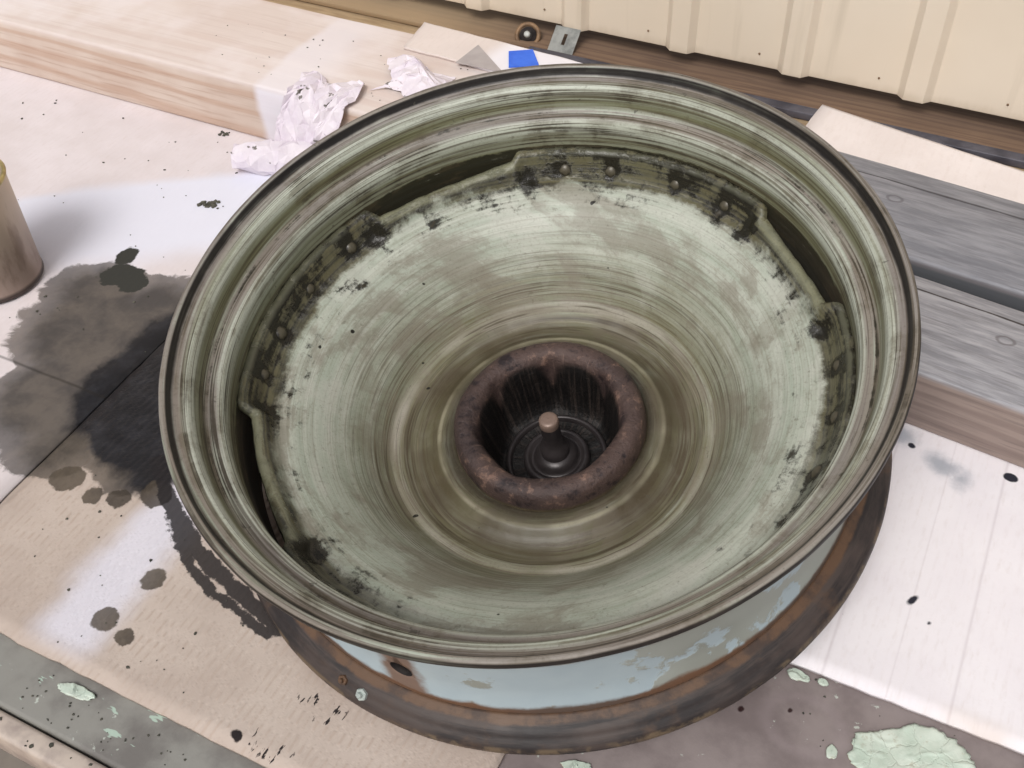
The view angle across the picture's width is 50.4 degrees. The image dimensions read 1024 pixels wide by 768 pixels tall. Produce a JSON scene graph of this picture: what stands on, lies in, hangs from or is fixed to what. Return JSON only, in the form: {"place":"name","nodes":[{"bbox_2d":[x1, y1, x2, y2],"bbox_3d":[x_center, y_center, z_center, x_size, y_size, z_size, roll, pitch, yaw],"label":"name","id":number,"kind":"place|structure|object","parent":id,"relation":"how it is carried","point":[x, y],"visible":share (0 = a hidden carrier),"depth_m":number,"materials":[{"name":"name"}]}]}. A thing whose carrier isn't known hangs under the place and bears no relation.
{"place":"outdoors","nodes":[
{"label":"outdoors","id":0,"kind":"place"},
{"bbox_2d":[0,748,34,767],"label":"ground","id":1,"kind":"structure","parent":0,"point":[8,760],"depth_m":1.48,"materials":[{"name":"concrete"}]},
{"bbox_2d":[0,0,1023,767],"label":"bench top","id":2,"kind":"object","parent":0,"point":[768,724],"depth_m":0.64,"materials":[{"name":"wood"}]},
{"bbox_2d":[0,710,106,767],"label":"edge trim","id":3,"kind":"structure","parent":2,"relation":"attached to","point":[16,734],"depth_m":0.64,"materials":[{"name":"beige wood"}]},
{"bbox_2d":[57,683,94,700],"bbox_3d":[-0.265,0.186,0.661,0.027,0.003,0.009,19,48,19],"label":"paint flake","id":4,"kind":"object","parent":2,"relation":"on","point":[76,691],"visible":1,"depth_m":0.66,"materials":[{"name":"green paint"}]},
{"bbox_2d":[0,66,271,503],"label":"cardboard sheet","id":5,"kind":"object","parent":2,"relation":"on","point":[64,376],"visible":0.44,"depth_m":0.99,"materials":[{"name":"beige cardboard"}]},
{"bbox_2d":[0,160,43,303],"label":"tin can","id":6,"kind":"object","parent":5,"relation":"on","point":[21,266],"visible":1,"depth_m":0.91,"materials":[{"name":"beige metal"}]},
{"bbox_2d":[0,0,487,140],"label":"timber beam","id":7,"kind":"structure","parent":5,"relation":"on","point":[167,56],"depth_m":1.12,"materials":[{"name":"brown wood"}]},
{"bbox_2d":[274,70,364,143],"bbox_3d":[-0.184,-0.252,1.049,0.082,0.070,0.073,19,48,19],"label":"paper towel","id":8,"kind":"object","parent":7,"relation":"on","point":[314,104],"visible":0.64,"depth_m":1.03,"materials":[{"name":"white paper"}]},
{"bbox_2d":[371,54,455,96],"bbox_3d":[-0.091,-0.292,1.034,0.104,0.019,0.068,28,52,27],"label":"paper towel","id":9,"kind":"object","parent":7,"relation":"on","point":[410,74],"visible":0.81,"depth_m":1.03,"materials":[{"name":"white paper"}]},
{"bbox_2d":[404,22,579,71],"bbox_3d":[0.012,-0.313,1.064,0.269,0.003,0.055,21,49,21],"label":"cardboard sheet","id":10,"kind":"object","parent":7,"relation":"on","point":[440,42],"visible":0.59,"depth_m":1.09,"materials":[{"name":"beige cardboard"}]},
{"bbox_2d":[455,45,500,70],"bbox_3d":[-0.024,-0.320,1.068,0.050,0.001,0.041,19,48,19],"label":"paper scrap","id":11,"kind":"object","parent":10,"relation":"on","point":[477,56],"visible":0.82,"depth_m":1.06,"materials":[{"name":"beige paper"}]},
{"bbox_2d":[509,49,538,67],"bbox_3d":[0.010,-0.319,1.067,0.030,0.001,0.033,-4,45,-2],"label":"tape","id":12,"kind":"object","parent":10,"relation":"on","point":[521,58],"visible":0.86,"depth_m":1.06,"materials":[{"name":"blue plastic"}]},
{"bbox_2d":[231,139,312,175],"bbox_3d":[-0.219,-0.216,1.046,0.097,0.035,0.035,3,45,5],"label":"paper towel","id":13,"kind":"object","parent":5,"relation":"on","point":[267,157],"visible":0.63,"depth_m":1.03,"materials":[{"name":"white paper"}]},
{"bbox_2d":[0,342,504,767],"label":"cardboard sheet","id":14,"kind":"object","parent":2,"relation":"on","point":[257,690],"visible":0.19,"depth_m":0.70,"materials":[{"name":"beige cardboard"}]},
{"bbox_2d":[158,63,920,754],"bbox_3d":[0.019,0.005,0.706,0.441,0.176,0.442,-5,53,7],"label":"wheel","id":15,"kind":"object","parent":14,"relation":"on","point":[550,409],"visible":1,"depth_m":0.70,"materials":[{"name":"green paint"}]},
{"bbox_2d":[0,25,954,765],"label":"dirt crumbs","id":16,"kind":"object","parent":2,"relation":"on","point":[210,203],"visible":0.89,"depth_m":0.76,"materials":[{"name":"black soil"}]},
{"bbox_2d":[560,760,590,767],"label":"paint flake","id":17,"kind":"object","parent":2,"relation":"on","point":[572,764],"visible":1,"depth_m":0.62,"materials":[{"name":"green paint"}]},
{"bbox_2d":[298,0,1023,153],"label":"sill board","id":18,"kind":"object","parent":2,"relation":"on","point":[980,128],"depth_m":1.17,"materials":[{"name":"brown wood"}]},
{"bbox_2d":[515,22,540,41],"bbox_3d":[0.018,-0.393,1.226,0.029,0.025,0.021,19,48,19],"label":"ring bolt","id":19,"kind":"object","parent":18,"relation":"on","point":[528,33],"visible":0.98,"depth_m":1.22,"materials":[{"name":"metal"}]},
{"bbox_2d":[547,25,580,54],"bbox_3d":[0.058,-0.381,1.205,0.030,0.018,0.024,19,48,19],"label":"strap bracket","id":20,"kind":"object","parent":18,"relation":"attached to","point":[568,46],"visible":1,"depth_m":1.21,"materials":[{"name":"metal"}]},
{"bbox_2d":[447,0,1023,120],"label":"siding wall","id":21,"kind":"structure","parent":18,"relation":"on","point":[967,54],"depth_m":1.08,"materials":[{"name":"metal"}]},
{"bbox_2d":[528,46,1023,168],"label":"steel angle","id":22,"kind":"object","parent":2,"relation":"on","point":[1008,158],"visible":0.24,"depth_m":1.07,"materials":[{"name":"grey metal"}]},
{"bbox_2d":[787,668,809,681],"bbox_3d":[0.173,0.176,0.658,0.015,0.003,0.008,19,48,19],"label":"paint flake","id":23,"kind":"object","parent":2,"relation":"on","point":[796,674],"visible":1,"depth_m":0.66,"materials":[{"name":"green paint"}]},
{"bbox_2d":[817,678,828,685],"bbox_3d":[0.187,0.179,0.654,0.007,0.002,0.005,19,48,19],"label":"paint flake","id":24,"kind":"object","parent":2,"relation":"on","point":[822,682],"visible":1,"depth_m":0.65,"materials":[{"name":"green paint"}]},
{"bbox_2d":[826,744,837,758],"bbox_3d":[0.183,0.210,0.623,0.007,0.003,0.010,19,48,19],"label":"paint flake","id":25,"kind":"object","parent":2,"relation":"on","point":[831,751],"visible":1,"depth_m":0.62,"materials":[{"name":"green paint"}]},
{"bbox_2d":[790,423,1023,754],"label":"cardboard sheet","id":26,"kind":"object","parent":2,"relation":"on","point":[927,620],"visible":0.23,"depth_m":0.69,"materials":[{"name":"white cardboard"}]},
{"bbox_2d":[905,276,1023,467],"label":"wood plank","id":27,"kind":"object","parent":26,"relation":"on","point":[969,391],"visible":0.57,"depth_m":0.77,"materials":[{"name":"grey wood"}]},
{"bbox_2d":[847,723,975,767],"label":"paint flake","id":28,"kind":"object","parent":2,"relation":"on","point":[914,745],"visible":1,"depth_m":0.62,"materials":[{"name":"green paint"}]},
{"bbox_2d":[806,104,1023,203],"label":"cardboard sheet","id":29,"kind":"object","parent":2,"relation":"on","point":[842,131],"visible":0.48,"depth_m":1.04,"materials":[{"name":"beige cardboard"}]},
{"bbox_2d":[838,151,1023,311],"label":"wood plank","id":30,"kind":"object","parent":2,"relation":"on","point":[963,239],"visible":0.22,"depth_m":0.87,"materials":[{"name":"grey wood"}]}
]}

